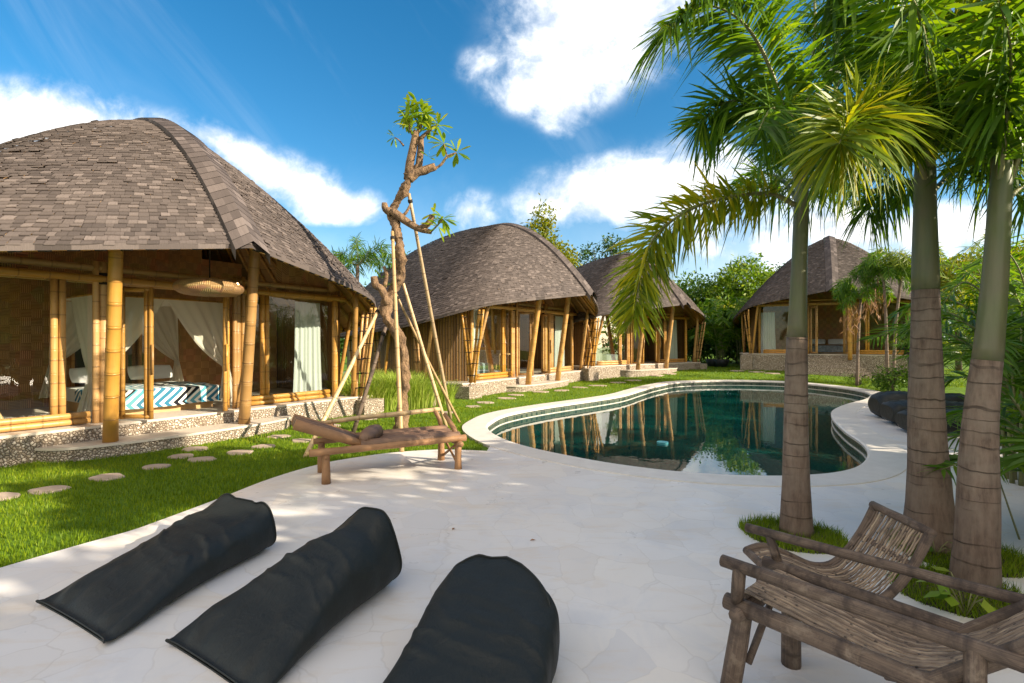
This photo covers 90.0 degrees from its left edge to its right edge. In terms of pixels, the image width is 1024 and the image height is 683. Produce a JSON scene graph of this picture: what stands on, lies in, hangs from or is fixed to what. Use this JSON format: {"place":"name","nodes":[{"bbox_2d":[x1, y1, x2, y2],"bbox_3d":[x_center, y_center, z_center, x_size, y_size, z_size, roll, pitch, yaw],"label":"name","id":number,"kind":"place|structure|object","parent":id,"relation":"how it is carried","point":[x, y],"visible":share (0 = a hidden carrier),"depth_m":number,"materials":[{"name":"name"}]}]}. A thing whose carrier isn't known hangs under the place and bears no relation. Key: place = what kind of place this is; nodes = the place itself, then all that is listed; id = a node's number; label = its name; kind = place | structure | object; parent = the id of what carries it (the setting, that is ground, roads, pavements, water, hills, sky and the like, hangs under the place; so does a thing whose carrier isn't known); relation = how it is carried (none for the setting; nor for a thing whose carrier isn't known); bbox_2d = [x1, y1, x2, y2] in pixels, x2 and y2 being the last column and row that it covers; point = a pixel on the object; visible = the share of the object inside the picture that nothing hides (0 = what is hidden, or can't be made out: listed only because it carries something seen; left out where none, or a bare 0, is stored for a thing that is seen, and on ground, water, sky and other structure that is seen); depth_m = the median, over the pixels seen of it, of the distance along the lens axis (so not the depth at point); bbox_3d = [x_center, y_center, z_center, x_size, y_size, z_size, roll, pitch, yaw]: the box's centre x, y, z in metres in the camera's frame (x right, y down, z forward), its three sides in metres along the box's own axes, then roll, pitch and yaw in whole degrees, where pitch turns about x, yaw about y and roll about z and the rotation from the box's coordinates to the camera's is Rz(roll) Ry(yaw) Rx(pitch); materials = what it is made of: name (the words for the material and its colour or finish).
{"place":"outdoors","nodes":[
{"label":"outdoors","id":0,"kind":"place"},
{"bbox_2d":[322,375,396,397],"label":"ornamental grass","id":1,"kind":"object","parent":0,"point":[345,391],"depth_m":13.05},
{"bbox_2d":[342,368,412,385],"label":"ornamental grass","id":2,"kind":"object","parent":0,"point":[373,374],"depth_m":16.28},
{"bbox_2d":[340,377,424,410],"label":"ornamental grass","id":3,"kind":"object","parent":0,"point":[390,402],"depth_m":13.12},
{"bbox_2d":[359,372,428,396],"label":"ornamental grass","id":4,"kind":"object","parent":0,"point":[376,376],"depth_m":14.57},
{"bbox_2d":[378,373,448,408],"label":"ornamental grass","id":5,"kind":"object","parent":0,"point":[417,396],"depth_m":13.68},
{"bbox_2d":[423,379,466,404],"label":"ornamental grass","id":6,"kind":"object","parent":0,"point":[451,390],"depth_m":14.75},
{"bbox_2d":[0,351,1004,567],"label":"lawn ground","id":7,"kind":"structure","parent":0,"point":[954,389],"depth_m":7.15,"materials":[{"name":"plant"}]},
{"bbox_2d":[0,492,20,500],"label":"stepping stone","id":8,"kind":"object","parent":7,"relation":"on","point":[3,495],"visible":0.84,"depth_m":5.91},
{"bbox_2d":[27,485,70,494],"bbox_3d":[-5.603,1.803,6.183,0.371,0.054,0.340,0,0,17],"label":"stepping stone","id":9,"kind":"object","parent":7,"relation":"on","point":[55,488],"visible":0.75,"depth_m":6.15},
{"bbox_2d":[89,473,124,481],"bbox_3d":[-5.340,1.803,6.767,0.398,0.054,0.333,0,0,21],"label":"stepping stone","id":10,"kind":"object","parent":7,"relation":"on","point":[112,476],"visible":0.74,"depth_m":6.74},
{"bbox_2d":[142,464,170,469],"bbox_3d":[-5.086,1.803,7.312,0.356,0.054,0.288,0,0,0],"label":"stepping stone","id":11,"kind":"object","parent":7,"relation":"on","point":[152,466],"visible":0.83,"depth_m":7.28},
{"bbox_2d":[167,453,193,458],"bbox_3d":[-5.142,1.803,7.985,0.374,0.054,0.317,0,0,0],"label":"stepping stone","id":12,"kind":"object","parent":7,"relation":"on","point":[184,455],"visible":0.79,"depth_m":7.98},
{"bbox_2d":[0,117,383,466],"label":"bamboo hut","id":13,"kind":"object","parent":7,"relation":"on","point":[106,215],"visible":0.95,"depth_m":8.72,"materials":[{"name":"brown wood"}]},
{"bbox_2d":[0,279,90,432],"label":"window","id":14,"kind":"structure","parent":13,"relation":"in","point":[58,417],"depth_m":8.05,"materials":[{"name":"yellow wood"}]},
{"bbox_2d":[71,334,143,386],"bbox_3d":[-8.937,0.387,11.434,0.060,1.166,1.420,0,0,34],"label":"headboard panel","id":15,"kind":"object","parent":13,"relation":"attached to","point":[134,355],"visible":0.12,"depth_m":11.72,"materials":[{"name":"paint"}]},
{"bbox_2d":[39,293,231,417],"bbox_3d":[-7.490,0.232,10.386,2.390,2.136,2.710,0,0,34],"label":"mosquito net","id":16,"kind":"object","parent":13,"relation":"hanging from","point":[201,321],"visible":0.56,"depth_m":10.26,"materials":[{"name":"white sheer fabric"}]},
{"bbox_2d":[119,287,153,418],"bbox_3d":[-6.418,0.200,8.734,0.689,2.240,0.094,0,0,3],"label":"door","id":17,"kind":"structure","parent":13,"relation":"in","point":[148,291],"depth_m":8.70,"materials":[{"name":"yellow wood"}]},
{"bbox_2d":[66,365,220,413],"bbox_3d":[-7.449,0.933,10.329,2.160,0.834,2.010,0,0,33],"label":"bed","id":18,"kind":"object","parent":13,"relation":"on","point":[174,395],"visible":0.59,"depth_m":10.07,"materials":[{"name":"fabric"}]},
{"bbox_2d":[172,249,243,296],"bbox_3d":[-5.287,-1.485,8.958,0.945,1.390,1.111,0,0,34],"label":"pendant lamp","id":19,"kind":"object","parent":13,"relation":"hanging from","point":[205,287],"visible":0.99,"depth_m":8.61,"materials":[{"name":"wicker"}]},
{"bbox_2d":[223,297,229,410],"bbox_3d":[-5.578,0.200,10.003,0.094,2.240,0.689,0,0,-26],"label":"door","id":20,"kind":"structure","parent":13,"relation":"in","point":[226,300],"depth_m":9.74,"materials":[{"name":"brown wood"}]},
{"bbox_2d":[251,295,329,405],"bbox_3d":[-4.939,0.180,11.438,0.142,2.320,1.980,0,0,33],"label":"window","id":21,"kind":"structure","parent":13,"relation":"in","point":[264,398],"depth_m":10.95,"materials":[{"name":"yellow wood"}]},
{"bbox_2d":[288,300,325,395],"bbox_3d":[-4.812,0.183,12.085,0.096,2.274,1.000,0,0,34],"label":"curtain","id":22,"kind":"object","parent":13,"relation":"hanging from","point":[307,365],"visible":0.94,"depth_m":12.09,"materials":[{"name":"white fabric"}]},
{"bbox_2d":[182,446,208,451],"bbox_3d":[-5.266,1.803,8.540,0.440,0.054,0.326,0,0,0],"label":"stepping stone","id":23,"kind":"object","parent":7,"relation":"on","point":[195,448],"visible":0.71,"depth_m":8.50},
{"bbox_2d":[187,456,216,461],"bbox_3d":[-4.708,1.803,7.784,0.403,0.054,0.282,0,0,-22],"label":"stepping stone","id":24,"kind":"object","parent":7,"relation":"on","point":[209,458],"visible":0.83,"depth_m":7.78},
{"bbox_2d":[227,450,253,454],"bbox_3d":[-4.389,1.803,8.266,0.443,0.054,0.332,0,0,0],"label":"stepping stone","id":25,"kind":"object","parent":7,"relation":"on","point":[237,452],"visible":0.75,"depth_m":8.27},
{"bbox_2d":[251,444,275,448],"bbox_3d":[-4.234,1.803,8.750,0.394,0.054,0.283,0,0,0],"label":"stepping stone","id":26,"kind":"object","parent":7,"relation":"on","point":[265,445],"visible":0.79,"depth_m":8.69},
{"bbox_2d":[292,438,310,442],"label":"stepping stone","id":27,"kind":"object","parent":7,"relation":"on","point":[298,440],"visible":0.68,"depth_m":9.19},
{"bbox_2d":[303,305,379,456],"bbox_3d":[-2.913,0.581,9.000,0.090,2.577,2.265,0,0,17],"label":"bamboo prop","id":28,"kind":"object","parent":7,"relation":"on","point":[339,389],"visible":0.92,"depth_m":8.93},
{"bbox_2d":[331,231,395,280],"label":"young palm","id":29,"kind":"object","parent":7,"relation":"on","point":[356,262],"visible":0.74,"depth_m":20.74,"materials":[{"name":"plant"}]},
{"bbox_2d":[351,327,386,432],"bbox_3d":[-2.780,0.788,9.924,0.745,2.164,0.100,0,0,-34],"label":"bamboo prop","id":30,"kind":"object","parent":7,"relation":"on","point":[365,392],"visible":0.97,"depth_m":9.91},
{"bbox_2d":[390,231,403,451],"bbox_3d":[-2.022,-0.121,8.994,0.090,3.981,1.725,0,0,-18],"label":"bamboo prop","id":31,"kind":"object","parent":7,"relation":"on","point":[398,372],"visible":0.89,"depth_m":8.95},
{"bbox_2d":[369,368,437,381],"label":"ornamental grass","id":32,"kind":"object","parent":7,"relation":"on","point":[412,373],"depth_m":16.41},
{"bbox_2d":[371,92,470,428],"bbox_3d":[-1.762,-1.479,9.971,1.938,6.718,0.797,0,0,0],"label":"frangipani tree","id":33,"kind":"object","parent":7,"relation":"on","point":[412,173],"visible":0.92,"depth_m":9.93,"materials":[{"name":"brown plant"}]},
{"bbox_2d":[402,280,447,425],"bbox_3d":[-1.784,0.265,10.469,1.139,3.208,0.090,0,0,-39],"label":"bamboo prop","id":34,"kind":"object","parent":7,"relation":"on","point":[424,354],"visible":0.94,"depth_m":10.44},
{"bbox_2d":[397,294,460,422],"bbox_3d":[-1.729,0.425,10.750,1.721,2.884,0.070,0,0,-44],"label":"bamboo prop","id":35,"kind":"object","parent":7,"relation":"on","point":[432,369],"visible":0.79,"depth_m":10.79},
{"bbox_2d":[408,193,451,418],"bbox_3d":[-1.719,-0.527,10.988,0.095,4.794,2.004,0,0,18],"label":"bamboo prop","id":36,"kind":"object","parent":7,"relation":"on","point":[410,200],"visible":0.91,"depth_m":10.88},
{"bbox_2d":[340,223,598,399],"bbox_3d":[-2.281,-1.038,22.131,12.566,7.603,11.102,0,0,33],"label":"bamboo hut","id":37,"kind":"object","parent":7,"relation":"on","point":[512,284],"visible":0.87,"depth_m":18.20,"materials":[{"name":"brown wood"}]},
{"bbox_2d":[475,307,511,379],"bbox_3d":[-0.641,0.066,18.118,0.152,2.482,2.119,0,0,33],"label":"window","id":38,"kind":"structure","parent":37,"relation":"in","point":[493,361],"depth_m":18.23,"materials":[{"name":"yellow wood"}]},
{"bbox_2d":[515,312,533,375],"bbox_3d":[0.475,0.088,19.359,0.697,2.397,0.085,0,0,2],"label":"door","id":39,"kind":"structure","parent":37,"relation":"in","point":[519,313],"depth_m":19.33,"materials":[{"name":"brown wood"}]},
{"bbox_2d":[541,314,551,373],"bbox_3d":[1.382,0.088,20.722,0.104,2.397,0.741,0,0,-27],"label":"door","id":40,"kind":"structure","parent":37,"relation":"in","point":[542,315],"depth_m":20.52,"materials":[{"name":"brown wood"}]},
{"bbox_2d":[553,315,563,366],"bbox_3d":[2.109,0.070,22.788,0.104,2.433,1.124,0,0,33],"label":"curtain","id":41,"kind":"object","parent":37,"relation":"hanging from","point":[558,323],"visible":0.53,"depth_m":22.64,"materials":[{"name":"white fabric"}]},
{"bbox_2d":[547,314,571,371],"bbox_3d":[2.052,0.066,22.263,0.152,2.482,2.119,0,0,33],"label":"window","id":42,"kind":"structure","parent":37,"relation":"in","point":[564,368],"depth_m":21.73,"materials":[{"name":"brown wood"}]},
{"bbox_2d":[519,193,586,267],"bbox_3d":[2.559,-3.900,32.994,4.982,11.201,3.542,0,0,0],"label":"garden tree","id":43,"kind":"object","parent":7,"relation":"on","point":[545,225],"visible":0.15,"depth_m":32.71,"materials":[{"name":"green plant"}]},
{"bbox_2d":[574,233,632,266],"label":"garden tree","id":44,"kind":"object","parent":7,"relation":"on","point":[612,251],"visible":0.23,"depth_m":37.89,"materials":[{"name":"green plant"}]},
{"bbox_2d":[528,252,706,380],"bbox_3d":[4.758,-1.106,29.017,10.584,7.248,11.979,0,0,-36],"label":"bamboo hut","id":45,"kind":"object","parent":7,"relation":"on","point":[628,356],"visible":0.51,"depth_m":25.40,"materials":[{"name":"brown wood"}]},
{"bbox_2d":[596,316,626,364],"bbox_3d":[4.847,-0.053,24.886,2.020,2.366,0.145,0,0,-36],"label":"window","id":46,"kind":"structure","parent":45,"relation":"in","point":[607,354],"depth_m":24.86,"materials":[{"name":"brown wood"}]},
{"bbox_2d":[632,318,644,363],"bbox_3d":[6.280,-0.032,25.601,0.703,2.285,0.095,0,0,24],"label":"door","id":47,"kind":"structure","parent":45,"relation":"in","point":[642,356],"depth_m":25.66,"materials":[{"name":"brown wood"}]},
{"bbox_2d":[655,319,660,362],"bbox_3d":[7.537,-0.032,26.512,0.100,2.285,0.708,0,0,-6],"label":"door","id":48,"kind":"structure","parent":45,"relation":"in","point":[659,339],"depth_m":26.30,"materials":[{"name":"brown wood"}]},
{"bbox_2d":[660,318,684,362],"bbox_3d":[8.659,-0.053,27.656,2.020,2.366,0.145,0,0,-36],"label":"window","id":49,"kind":"structure","parent":45,"relation":"in","point":[664,321],"depth_m":27.27,"materials":[{"name":"brown wood"}]},
{"bbox_2d":[668,319,677,360],"bbox_3d":[8.848,-0.049,28.073,0.918,2.320,0.092,0,0,-36],"label":"curtain","id":50,"kind":"object","parent":45,"relation":"hanging from","point":[673,351],"visible":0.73,"depth_m":28.12,"materials":[{"name":"white fabric"}]},
{"bbox_2d":[340,321,973,360],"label":"distant trees","id":51,"kind":"object","parent":7,"relation":"on","point":[343,339],"depth_m":50.34,"materials":[{"name":"green plant"}]},
{"bbox_2d":[687,310,715,362],"bbox_3d":[11.853,-0.365,35.724,5.508,4.699,6.077,0,0,-33],"label":"shrub","id":52,"kind":"object","parent":7,"relation":"on","point":[691,348],"visible":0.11,"depth_m":35.13,"materials":[{"name":"green plant"}]},
{"bbox_2d":[674,267,742,311],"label":"garden tree","id":53,"kind":"object","parent":7,"relation":"on","point":[689,291],"visible":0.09,"depth_m":41.07,"materials":[{"name":"green plant"}]},
{"bbox_2d":[705,359,715,366],"bbox_3d":[12.372,1.320,31.500,0.906,0.480,0.920,0,0,0],"label":"plant pot","id":54,"kind":"object","parent":7,"relation":"on","point":[710,362],"visible":0.57,"depth_m":31.23,"materials":[{"name":"ceramic"}]},
{"bbox_2d":[687,288,740,362],"bbox_3d":[14.026,-0.913,36.937,5.982,5.744,5.868,0,0,0],"label":"shrub","id":55,"kind":"object","parent":7,"relation":"on","point":[706,341],"visible":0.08,"depth_m":36.35,"materials":[{"name":"green plant"}]},
{"bbox_2d":[714,359,729,366],"bbox_3d":[12.677,1.320,31.000,0.906,0.480,0.920,0,0,0],"label":"plant pot","id":56,"kind":"object","parent":7,"relation":"on","point":[721,362],"visible":0.88,"depth_m":30.70,"materials":[{"name":"ceramic"}]},
{"bbox_2d":[687,295,757,358],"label":"areca palm","id":57,"kind":"object","parent":56,"relation":"in","point":[720,327],"visible":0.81,"depth_m":30.69,"materials":[{"name":"plant"}]},
{"bbox_2d":[699,304,748,363],"bbox_3d":[16.084,-0.287,36.040,5.180,4.687,4.848,0,0,-36],"label":"shrub","id":58,"kind":"object","parent":7,"relation":"on","point":[730,348],"visible":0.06,"depth_m":35.39,"materials":[{"name":"green plant"}]},
{"bbox_2d":[690,252,776,313],"bbox_3d":[18.236,-2.796,40.093,7.449,8.787,6.119,0,0,-30],"label":"garden tree","id":59,"kind":"object","parent":7,"relation":"on","point":[737,273],"visible":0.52,"depth_m":39.26,"materials":[{"name":"green plant"}]},
{"bbox_2d":[708,296,764,364],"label":"areca palm","id":60,"kind":"object","parent":7,"relation":"on","point":[736,331],"visible":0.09,"depth_m":33.15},
{"bbox_2d":[732,236,910,378],"bbox_3d":[17.799,-1.408,28.974,9.650,8.432,10.922,0,0,29],"label":"bamboo hut","id":61,"kind":"object","parent":7,"relation":"on","point":[830,261],"visible":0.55,"depth_m":26.55,"materials":[{"name":"brown wood"}]},
{"bbox_2d":[761,312,775,353],"bbox_3d":[13.924,-0.477,27.863,1.000,2.274,0.095,0,0,29],"label":"curtain","id":62,"kind":"object","parent":61,"relation":"hanging from","point":[768,330],"visible":0.96,"depth_m":27.86,"materials":[{"name":"white fabric"}]},
{"bbox_2d":[763,349,785,352],"bbox_3d":[14.419,-0.626,27.309,1.841,2.528,0.132,0,0,29],"label":"window","id":63,"kind":"structure","parent":61,"relation":"in","point":[764,350],"depth_m":27.46,"materials":[{"name":"brown wood"}]},
{"bbox_2d":[810,306,817,353],"bbox_3d":[15.557,-0.604,26.401,0.086,2.442,0.637,0,0,-2],"label":"door","id":64,"kind":"structure","parent":61,"relation":"in","point":[816,307],"depth_m":26.22,"materials":[{"name":"brown wood"}]},
{"bbox_2d":[809,339,842,353],"bbox_3d":[17.343,0.273,28.152,2.060,0.834,2.060,0,0,29],"label":"bed","id":65,"kind":"object","parent":61,"relation":"on","point":[830,349],"visible":0.61,"depth_m":27.45,"materials":[{"name":"grey fabric"}]},
{"bbox_2d":[843,305,847,353],"bbox_3d":[16.815,-0.604,25.722,0.602,2.442,0.245,0,0,-13],"label":"door","id":66,"kind":"structure","parent":61,"relation":"in","point":[845,339],"depth_m":25.60,"materials":[{"name":"brown wood"}]},
{"bbox_2d":[860,303,903,354],"bbox_3d":[18.175,-0.626,25.227,1.841,2.528,0.132,0,0,29],"label":"window","id":67,"kind":"structure","parent":61,"relation":"in","point":[867,350],"depth_m":25.46,"materials":[{"name":"brown wood"}]},
{"bbox_2d":[843,372,873,385],"bbox_3d":[14.473,1.589,21.294,1.529,0.647,1.120,0,0,-38],"label":"shrub","id":68,"kind":"object","parent":7,"relation":"on","point":[867,380],"visible":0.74,"depth_m":21.24,"materials":[{"name":"green plant"}]},
{"bbox_2d":[830,277,896,385],"bbox_3d":[14.069,-0.414,20.640,2.437,4.532,2.436,0,0,-31],"label":"young palm","id":69,"kind":"object","parent":7,"relation":"on","point":[852,293],"visible":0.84,"depth_m":20.54,"materials":[{"name":"plant"}]},
{"bbox_2d":[839,296,865,334],"bbox_3d":[13.695,-0.935,20.549,0.847,1.881,0.908,0,0,0],"label":"dry husk","id":70,"kind":"object","parent":69,"relation":"hanging from","point":[850,319],"visible":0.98,"depth_m":20.59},
{"bbox_2d":[834,248,910,384],"bbox_3d":[14.196,-0.806,19.611,2.786,5.315,2.496,0,0,0],"label":"young palm","id":71,"kind":"object","parent":7,"relation":"on","point":[874,270],"visible":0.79,"depth_m":19.45,"materials":[{"name":"plant"}]},
{"bbox_2d":[854,278,890,323],"bbox_3d":[13.893,-1.518,19.578,1.105,1.849,0.875,0,0,-16],"label":"dry husk","id":72,"kind":"object","parent":71,"relation":"hanging from","point":[874,303],"visible":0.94,"depth_m":19.58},
{"bbox_2d":[868,363,908,391],"bbox_3d":[13.599,1.370,18.323,1.532,1.188,1.759,0,0,0],"label":"shrub","id":73,"kind":"object","parent":7,"relation":"on","point":[893,380],"visible":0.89,"depth_m":18.23,"materials":[{"name":"green plant"}]},
{"bbox_2d":[860,242,946,373],"bbox_3d":[14.710,-0.922,19.424,2.661,5.549,2.814,0,0,0],"label":"young palm","id":74,"kind":"object","parent":7,"relation":"on","point":[897,257],"visible":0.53,"depth_m":18.98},
{"bbox_2d":[885,314,946,366],"bbox_3d":[14.087,0.314,17.918,2.240,3.128,1.759,0,0,0],"label":"dracaena","id":75,"kind":"object","parent":7,"relation":"on","point":[904,351],"visible":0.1,"depth_m":17.99,"materials":[{"name":"green plant"}]},
{"bbox_2d":[852,276,1023,485],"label":"areca palm","id":76,"kind":"object","parent":7,"relation":"on","point":[1013,379],"visible":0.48,"depth_m":6.54,"materials":[{"name":"plant"}]},
{"bbox_2d":[888,272,1018,352],"bbox_3d":[18.913,-0.593,20.261,5.470,4.893,6.178,0,0,15],"label":"areca palm","id":77,"kind":"object","parent":7,"relation":"on","point":[964,297],"visible":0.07,"depth_m":20.69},
{"bbox_2d":[890,227,1023,371],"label":"areca palm","id":78,"kind":"object","parent":7,"relation":"on","point":[944,352],"visible":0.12,"depth_m":11.37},
{"bbox_2d":[891,258,1023,363],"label":"areca palm","id":79,"kind":"object","parent":7,"relation":"on","point":[947,306],"visible":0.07,"depth_m":13.91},
{"bbox_2d":[893,233,1023,369],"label":"areca palm","id":80,"kind":"object","parent":7,"relation":"on","point":[975,265],"visible":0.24,"depth_m":8.50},
{"bbox_2d":[921,370,1023,539],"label":"areca palm","id":81,"kind":"object","parent":7,"relation":"on","point":[1013,461],"visible":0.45,"depth_m":4.57,"materials":[{"name":"plant"}]},
{"bbox_2d":[940,244,1018,370],"bbox_3d":[23.925,-1.760,26.935,6.765,6.724,4.060,0,0,0],"label":"garden tree","id":82,"kind":"object","parent":7,"relation":"on","point":[945,281],"visible":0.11,"depth_m":26.58,"materials":[{"name":"green plant"}]},
{"bbox_2d":[940,235,1023,320],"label":"areca palm","id":83,"kind":"object","parent":7,"relation":"on","point":[971,253],"visible":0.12,"depth_m":16.47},
{"bbox_2d":[946,235,1023,333],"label":"garden tree","id":84,"kind":"object","parent":7,"relation":"on","point":[1016,248],"visible":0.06,"depth_m":24.46,"materials":[{"name":"green plant"}]},
{"bbox_2d":[1006,283,1023,391],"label":"shrub","id":85,"kind":"object","parent":7,"relation":"on","point":[1012,290],"visible":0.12,"depth_m":7.19,"materials":[{"name":"green plant"}]},
{"bbox_2d":[0,406,1023,682],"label":"pool deck","id":86,"kind":"structure","parent":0,"point":[632,574],"depth_m":4.07,"materials":[{"name":"concrete"}]},
{"bbox_2d":[35,493,276,643],"bbox_3d":[-2.574,1.577,3.870,0.926,0.398,1.678,0,0,15],"label":"beanbag","id":87,"kind":"object","parent":86,"relation":"on","point":[120,595],"visible":1,"depth_m":3.65,"materials":[{"name":"black fabric"}]},
{"bbox_2d":[165,507,401,682],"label":"beanbag","id":88,"kind":"object","parent":86,"relation":"on","point":[276,622],"visible":1,"depth_m":3.10,"materials":[{"name":"black fabric"}]},
{"bbox_2d":[291,407,466,484],"bbox_3d":[-1.793,1.360,6.971,2.218,0.820,0.860,0,0,-25],"label":"bamboo lounger","id":89,"kind":"object","parent":86,"relation":"on","point":[373,437],"visible":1,"depth_m":6.84,"materials":[{"name":"brown wood"}]},
{"bbox_2d":[383,554,559,682],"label":"beanbag","id":90,"kind":"object","parent":86,"relation":"on","point":[488,619],"visible":1,"depth_m":2.65,"materials":[{"name":"black fabric"}]},
{"bbox_2d":[462,380,906,486],"bbox_3d":[6.224,1.794,15.212,8.239,0.072,19.249,0,0,35],"label":"pool coping","id":91,"kind":"object","parent":86,"relation":"on","point":[886,458],"visible":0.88,"depth_m":8.04,"materials":[{"name":"concrete"}]},
{"bbox_2d":[737,512,850,554],"bbox_3d":[2.571,1.729,4.674,0.956,0.098,0.937,0,0,0],"label":"planting bed","id":92,"kind":"object","parent":86,"relation":"on","point":[831,536],"visible":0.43,"depth_m":4.62,"materials":[{"name":"plant"}]},
{"bbox_2d":[602,0,873,537],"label":"palm tree","id":93,"kind":"object","parent":92,"relation":"on","point":[767,134],"visible":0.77,"depth_m":4.48,"materials":[{"name":"plant"}]},
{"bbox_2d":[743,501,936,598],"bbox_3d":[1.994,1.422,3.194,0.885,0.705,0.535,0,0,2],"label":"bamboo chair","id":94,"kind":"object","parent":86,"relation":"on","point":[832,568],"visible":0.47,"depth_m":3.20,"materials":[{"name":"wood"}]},
{"bbox_2d":[719,523,1023,682],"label":"bamboo lounger","id":95,"kind":"object","parent":86,"relation":"on","point":[890,639],"visible":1,"depth_m":2.31,"materials":[{"name":"wood"}]},
{"bbox_2d":[868,391,964,416],"bbox_3d":[9.277,1.450,11.699,1.802,0.640,0.819,0,0,13],"label":"beanbag","id":96,"kind":"object","parent":86,"relation":"on","point":[876,400],"visible":0.34,"depth_m":11.62,"materials":[{"name":"black fabric"}]},
{"bbox_2d":[880,399,963,423],"bbox_3d":[8.877,1.477,10.750,1.802,0.587,0.809,0,0,13],"label":"beanbag","id":97,"kind":"object","parent":86,"relation":"on","point":[889,410],"visible":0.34,"depth_m":10.72,"materials":[{"name":"black fabric"}]},
{"bbox_2d":[886,556,1023,618],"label":"planting bed","id":98,"kind":"object","parent":86,"relation":"on","point":[912,589],"visible":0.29,"depth_m":3.50,"materials":[{"name":"plant"}]},
{"bbox_2d":[875,0,1023,588],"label":"palm tree","id":99,"kind":"object","parent":98,"relation":"on","point":[976,547],"visible":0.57,"depth_m":3.64,"materials":[{"name":"plant"}]},
{"bbox_2d":[916,566,996,616],"bbox_3d":[2.888,1.642,3.268,0.448,0.259,0.439,0,0,0],"label":"weed","id":100,"kind":"object","parent":98,"relation":"on","point":[943,592],"visible":0.69,"depth_m":3.30,"materials":[{"name":"green plant"}]},
{"bbox_2d":[886,528,1023,578],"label":"planting bed","id":101,"kind":"object","parent":86,"relation":"on","point":[1012,564],"visible":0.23,"depth_m":4.08,"materials":[{"name":"plant"}]},
{"bbox_2d":[766,0,1023,554],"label":"palm tree","id":102,"kind":"object","parent":101,"relation":"on","point":[879,127],"visible":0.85,"depth_m":3.82,"materials":[{"name":"plant"}]},
{"bbox_2d":[912,535,951,557],"bbox_3d":[3.466,1.684,4.184,0.252,0.174,0.226,0,0,-20],"label":"weed","id":103,"kind":"object","parent":101,"relation":"on","point":[931,549],"visible":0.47,"depth_m":4.18,"materials":[{"name":"green plant"}]},
{"bbox_2d":[895,408,1018,434],"bbox_3d":[8.474,1.519,9.808,1.750,0.502,0.823,0,0,13],"label":"beanbag","id":104,"kind":"object","parent":86,"relation":"on","point":[901,419],"visible":0.1,"depth_m":9.88,"materials":[{"name":"black fabric"}]},
{"bbox_2d":[0,0,1023,338],"label":"sky","id":105,"kind":"structure","parent":0,"point":[303,98],"materials":[{"name":"blue"}]},
{"bbox_2d":[491,385,865,475],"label":"pool water","id":106,"kind":"structure","parent":0,"point":[727,429],"depth_m":11.21,"materials":[{"name":"liquid"}]},
{"bbox_2d":[488,382,868,457],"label":"pool wall","id":107,"kind":"structure","parent":0,"point":[856,445],"depth_m":16.03,"materials":[{"name":"stone"}]},
{"bbox_2d":[490,385,865,458],"bbox_3d":[6.224,1.988,15.212,7.259,0.065,18.270,0,0,35],"label":"pool ledge","id":108,"kind":"object","parent":107,"relation":"attached to","point":[698,385],"visible":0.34,"depth_m":14.59,"materials":[{"name":"stone"}]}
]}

